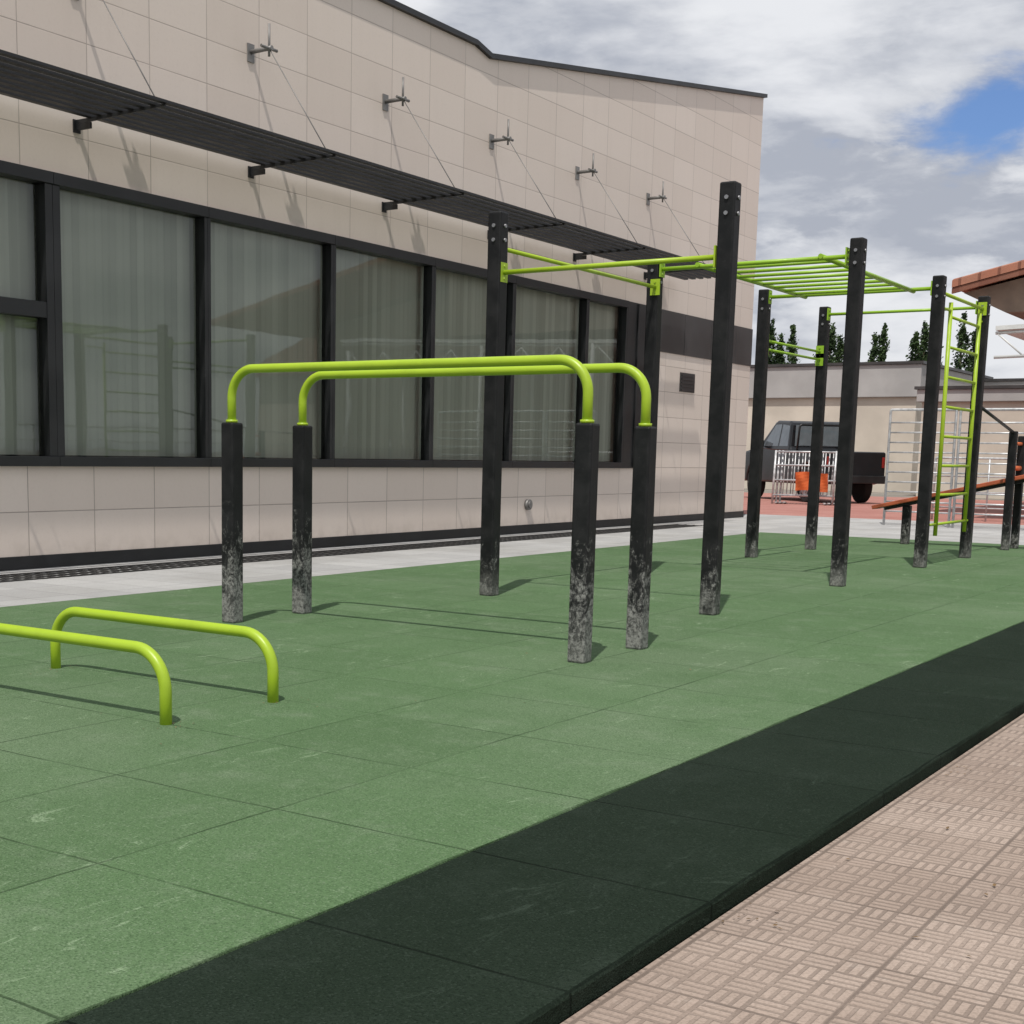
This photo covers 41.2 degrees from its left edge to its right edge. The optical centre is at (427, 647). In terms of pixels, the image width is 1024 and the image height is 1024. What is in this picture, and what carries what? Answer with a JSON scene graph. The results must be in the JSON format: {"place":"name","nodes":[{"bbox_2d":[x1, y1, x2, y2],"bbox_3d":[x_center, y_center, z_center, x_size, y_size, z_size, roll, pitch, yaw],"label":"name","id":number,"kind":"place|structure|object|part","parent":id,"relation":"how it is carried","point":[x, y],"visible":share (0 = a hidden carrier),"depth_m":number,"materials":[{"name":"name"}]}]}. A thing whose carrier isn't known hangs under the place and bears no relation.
{"place":"outdoors","nodes":[
{"label":"outdoors","id":0,"kind":"place"},
{"bbox_2d":[0,514,901,606],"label":"concrete pavement","id":1,"kind":"structure","parent":0,"point":[23,592],"depth_m":13.43,"materials":[{"name":"grey concrete"}]},
{"bbox_2d":[0,524,702,581],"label":"drain grate","id":2,"kind":"object","parent":1,"relation":"on","point":[62,573],"visible":0.81,"depth_m":14.23,"materials":[{"name":"black metal"}]},
{"bbox_2d":[396,0,1023,378],"label":"sky","id":3,"kind":"structure","parent":0,"point":[895,125],"materials":[{"name":"white"}]},
{"bbox_2d":[561,714,1023,1023],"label":"brown pavement","id":4,"kind":"structure","parent":0,"point":[843,945],"depth_m":3.18,"materials":[{"name":"brown tile"}]},
{"bbox_2d":[49,605,995,956],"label":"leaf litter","id":5,"kind":"object","parent":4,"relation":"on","point":[723,921],"visible":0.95,"depth_m":3.47,"materials":[{"name":"brown plant"}]},
{"bbox_2d":[744,361,993,493],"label":"building","id":6,"kind":"structure","parent":0,"point":[884,388],"depth_m":49.15,"materials":[{"name":"beige paint"}]},
{"bbox_2d":[743,492,1023,524],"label":"red pavement","id":7,"kind":"structure","parent":0,"point":[796,506],"depth_m":31.57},
{"bbox_2d":[771,450,836,504],"bbox_3d":[9.495,-4.285,34.211,1.555,1.350,0.500,5,2,27],"label":"crowd barrier","id":8,"kind":"object","parent":7,"relation":"on","point":[793,479],"visible":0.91,"depth_m":34.29,"materials":[{"name":"metal"}]},
{"bbox_2d":[795,472,827,491],"bbox_3d":[9.601,-4.139,33.908,0.800,0.500,0.100,5,9,27],"label":"orange tarpaulin","id":9,"kind":"object","parent":8,"relation":"hanging from","point":[802,481],"visible":0.62,"depth_m":33.97,"materials":[{"name":"fabric"}]},
{"bbox_2d":[775,450,835,504],"bbox_3d":[9.610,-4.292,34.276,1.555,1.350,0.500,5,2,25],"label":"crowd barrier","id":10,"kind":"object","parent":7,"relation":"on","point":[778,468],"visible":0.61,"depth_m":34.47,"materials":[{"name":"metal"}]},
{"bbox_2d":[779,450,833,504],"bbox_3d":[9.726,-4.299,34.340,1.555,1.350,0.500,4,2,23],"label":"crowd barrier","id":11,"kind":"object","parent":7,"relation":"on","point":[781,477],"visible":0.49,"depth_m":34.52,"materials":[{"name":"metal"}]},
{"bbox_2d":[745,420,885,502],"bbox_3d":[10.597,-5.188,37.664,2.223,2.186,5.132,-1,8,-13],"label":"pickup truck","id":12,"kind":"object","parent":7,"relation":"on","point":[868,470],"visible":0.36,"depth_m":36.97,"materials":[{"name":"paint"}]},
{"bbox_3d":[9.657,-5.936,37.955,0.100,0.593,0.893,-1,8,-13],"label":"side window","id":13,"kind":"part","parent":12,"relation":"part of","materials":[{"name":"grey glass"}]},
{"bbox_3d":[9.827,-5.829,37.225,0.100,0.593,0.489,-1,8,-13],"label":"side window","id":14,"kind":"part","parent":12,"relation":"part of","materials":[{"name":"grey glass"}]},
{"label":"rear window","id":15,"kind":"part","parent":12,"relation":"part of","materials":[{"name":"grey glass"}]},
{"bbox_2d":[931,457,1023,520],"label":"metal railing","id":16,"kind":"object","parent":7,"relation":"on","point":[988,476],"visible":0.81,"depth_m":25.95,"materials":[{"name":"metal"}]},
{"bbox_2d":[951,260,1023,319],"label":"tiled roof building","id":17,"kind":"structure","parent":7,"relation":"on","point":[1002,286],"depth_m":27.91,"materials":[{"name":"ceramic"}]},
{"bbox_2d":[994,324,1023,358],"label":"metal canopy","id":18,"kind":"object","parent":7,"relation":"on","point":[1016,330],"visible":1,"depth_m":25.54,"materials":[{"name":"white metal"}]},
{"bbox_2d":[744,489,1023,500],"bbox_3d":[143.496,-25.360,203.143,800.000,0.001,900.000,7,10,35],"label":"ground","id":19,"kind":"structure","parent":0,"point":[908,495],"depth_m":46.66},
{"bbox_2d":[0,0,767,570],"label":"office building","id":20,"kind":"structure","parent":19,"relation":"on","point":[202,202],"depth_m":15.31,"materials":[{"name":"tile"}]},
{"bbox_2d":[0,160,59,465],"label":"window","id":21,"kind":"structure","parent":20,"relation":"in","point":[28,399],"depth_m":12.17,"materials":[{"name":"grey glass"}]},
{"bbox_2d":[52,172,210,466],"bbox_3d":[-2.878,-3.060,13.117,0.282,2.595,2.003,7,10,35],"label":"window","id":22,"kind":"structure","parent":20,"relation":"in","point":[131,266],"depth_m":13.23,"materials":[{"name":"grey glass"}]},
{"bbox_2d":[207,207,334,466],"bbox_3d":[-1.727,-3.272,14.745,0.282,2.595,2.093,7,10,35],"label":"window","id":23,"kind":"structure","parent":20,"relation":"in","point":[270,283],"depth_m":14.87,"materials":[{"name":"grey glass"}]},
{"bbox_2d":[332,235,435,467],"bbox_3d":[-0.593,-3.481,16.349,0.281,2.595,2.003,7,10,35],"label":"window","id":24,"kind":"structure","parent":20,"relation":"in","point":[376,288],"depth_m":16.53,"materials":[{"name":"grey glass"}]},
{"bbox_2d":[418,258,515,467],"bbox_3d":[0.550,-3.692,17.964,0.282,2.595,2.003,7,10,35],"label":"window","id":25,"kind":"structure","parent":20,"relation":"in","point":[460,290],"depth_m":17.97,"materials":[{"name":"grey glass"}]},
{"bbox_2d":[510,276,589,467],"bbox_3d":[1.685,-3.901,19.570,0.282,2.595,2.098,7,10,35],"label":"window","id":26,"kind":"structure","parent":20,"relation":"in","point":[544,312],"depth_m":19.77,"materials":[{"name":"grey glass"}]},
{"bbox_2d":[570,292,629,467],"bbox_3d":[2.682,-4.085,20.981,0.282,2.595,1.373,7,10,35],"label":"window","id":27,"kind":"structure","parent":20,"relation":"in","point":[602,309],"depth_m":21.28,"materials":[{"name":"grey glass"}]},
{"bbox_2d":[0,532,1023,1023],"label":"green rubber mat","id":28,"kind":"object","parent":19,"relation":"on","point":[224,814],"visible":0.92,"depth_m":5.46,"materials":[{"name":"green rubber"}]},
{"bbox_2d":[0,623,171,724],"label":"push up bar","id":29,"kind":"object","parent":28,"relation":"on","point":[151,655],"visible":0.96,"depth_m":5.32,"materials":[{"name":"paint"}]},
{"bbox_2d":[50,607,278,702],"bbox_3d":[-1.219,0.032,6.113,1.433,0.349,0.048,7,10,35],"label":"push up bar","id":30,"kind":"object","parent":28,"relation":"on","point":[260,640],"visible":0.84,"depth_m":5.98,"materials":[{"name":"paint"}]},
{"bbox_2d":[221,355,599,663],"bbox_3d":[-0.196,-0.812,7.585,2.531,1.564,0.104,7,10,35],"label":"parallel bar","id":31,"kind":"object","parent":28,"relation":"on","point":[585,482],"visible":1,"depth_m":7.06,"materials":[{"name":"paint"}]},
{"bbox_2d":[292,363,656,649],"bbox_3d":[0.182,-0.882,8.119,2.531,1.564,0.104,7,10,35],"label":"parallel bar","id":32,"kind":"object","parent":28,"relation":"on","point":[642,513],"visible":1,"depth_m":7.62,"materials":[{"name":"paint"}]},
{"bbox_2d":[479,181,990,614],"bbox_3d":[3.277,-2.117,12.527,2.004,2.870,7.422,7,10,35],"label":"workout rig","id":33,"kind":"object","parent":28,"relation":"on","point":[725,265],"visible":0.98,"depth_m":11.41,"materials":[{"name":"metal"}]},
{"bbox_2d":[872,407,1023,549],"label":"incline bench","id":34,"kind":"object","parent":28,"relation":"on","point":[1011,479],"visible":0.99,"depth_m":16.87,"materials":[{"name":"black metal"}]},
{"bbox_2d":[59,622,1023,1023],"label":"dark rubber mat","id":35,"kind":"object","parent":19,"relation":"on","point":[561,918],"visible":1,"depth_m":3.37,"materials":[{"name":"rubber"}]},
{"bbox_2d":[768,318,777,363],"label":"poplar tree","id":36,"kind":"object","parent":19,"relation":"on","point":[771,357],"visible":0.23,"depth_m":73.26,"materials":[{"name":"green plant"}]},
{"bbox_2d":[774,333,788,363],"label":"poplar tree","id":37,"kind":"object","parent":19,"relation":"on","point":[779,358],"visible":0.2,"depth_m":74.03,"materials":[{"name":"green plant"}]},
{"bbox_2d":[783,324,800,363],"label":"poplar tree","id":38,"kind":"object","parent":19,"relation":"on","point":[790,358],"visible":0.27,"depth_m":72.61,"materials":[{"name":"green plant"}]},
{"bbox_2d":[828,322,838,362],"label":"poplar tree","id":39,"kind":"object","parent":19,"relation":"on","point":[832,341],"visible":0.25,"depth_m":69.40,"materials":[{"name":"green plant"}]},
{"bbox_2d":[834,334,843,362],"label":"poplar tree","id":40,"kind":"object","parent":19,"relation":"on","point":[839,351],"visible":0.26,"depth_m":71.16,"materials":[{"name":"green plant"}]},
{"bbox_2d":[867,332,881,361],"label":"poplar tree","id":41,"kind":"object","parent":19,"relation":"on","point":[874,351],"visible":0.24,"depth_m":71.16,"materials":[{"name":"green plant"}]},
{"bbox_2d":[878,322,889,361],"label":"poplar tree","id":42,"kind":"object","parent":19,"relation":"on","point":[883,340],"visible":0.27,"depth_m":71.81,"materials":[{"name":"green plant"}]},
{"bbox_2d":[905,331,924,360],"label":"poplar tree","id":43,"kind":"object","parent":19,"relation":"on","point":[914,344],"visible":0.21,"depth_m":67.06,"materials":[{"name":"green plant"}]},
{"bbox_2d":[917,320,928,360],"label":"poplar tree","id":44,"kind":"object","parent":19,"relation":"on","point":[924,337],"visible":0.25,"depth_m":68.70,"materials":[{"name":"green plant"}]},
{"bbox_2d":[950,311,972,371],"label":"poplar tree","id":45,"kind":"object","parent":19,"relation":"on","point":[962,337],"visible":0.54,"depth_m":71.42,"materials":[{"name":"green plant"}]},
{"bbox_2d":[961,329,975,371],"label":"poplar tree","id":46,"kind":"object","parent":19,"relation":"on","point":[970,359],"visible":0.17,"depth_m":71.10,"materials":[{"name":"green plant"}]},
{"bbox_2d":[984,378,1023,384],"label":"tan building","id":47,"kind":"structure","parent":19,"relation":"on","point":[1011,381],"depth_m":53.67,"materials":[{"name":"beige paint"}]},
{"bbox_2d":[787,521,1023,544],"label":"plaza pavement","id":48,"kind":"structure","parent":0,"point":[987,533],"depth_m":21.48,"materials":[{"name":"concrete"}]},
{"bbox_2d":[882,408,957,527],"bbox_3d":[8.488,-3.102,23.400,1.143,2.016,0.044,7,10,35],"label":"metal railing","id":49,"kind":"object","parent":48,"relation":"on","point":[889,451],"visible":0.86,"depth_m":23.43,"materials":[{"name":"metal"}]},
{"bbox_2d":[951,408,1023,527],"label":"metal railing","id":50,"kind":"object","parent":48,"relation":"on","point":[958,452],"visible":0.73,"depth_m":22.78,"materials":[{"name":"metal"}]},
{"bbox_2d":[914,385,1023,499],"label":"pale shed","id":51,"kind":"structure","parent":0,"point":[1003,396],"depth_m":43.24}
]}

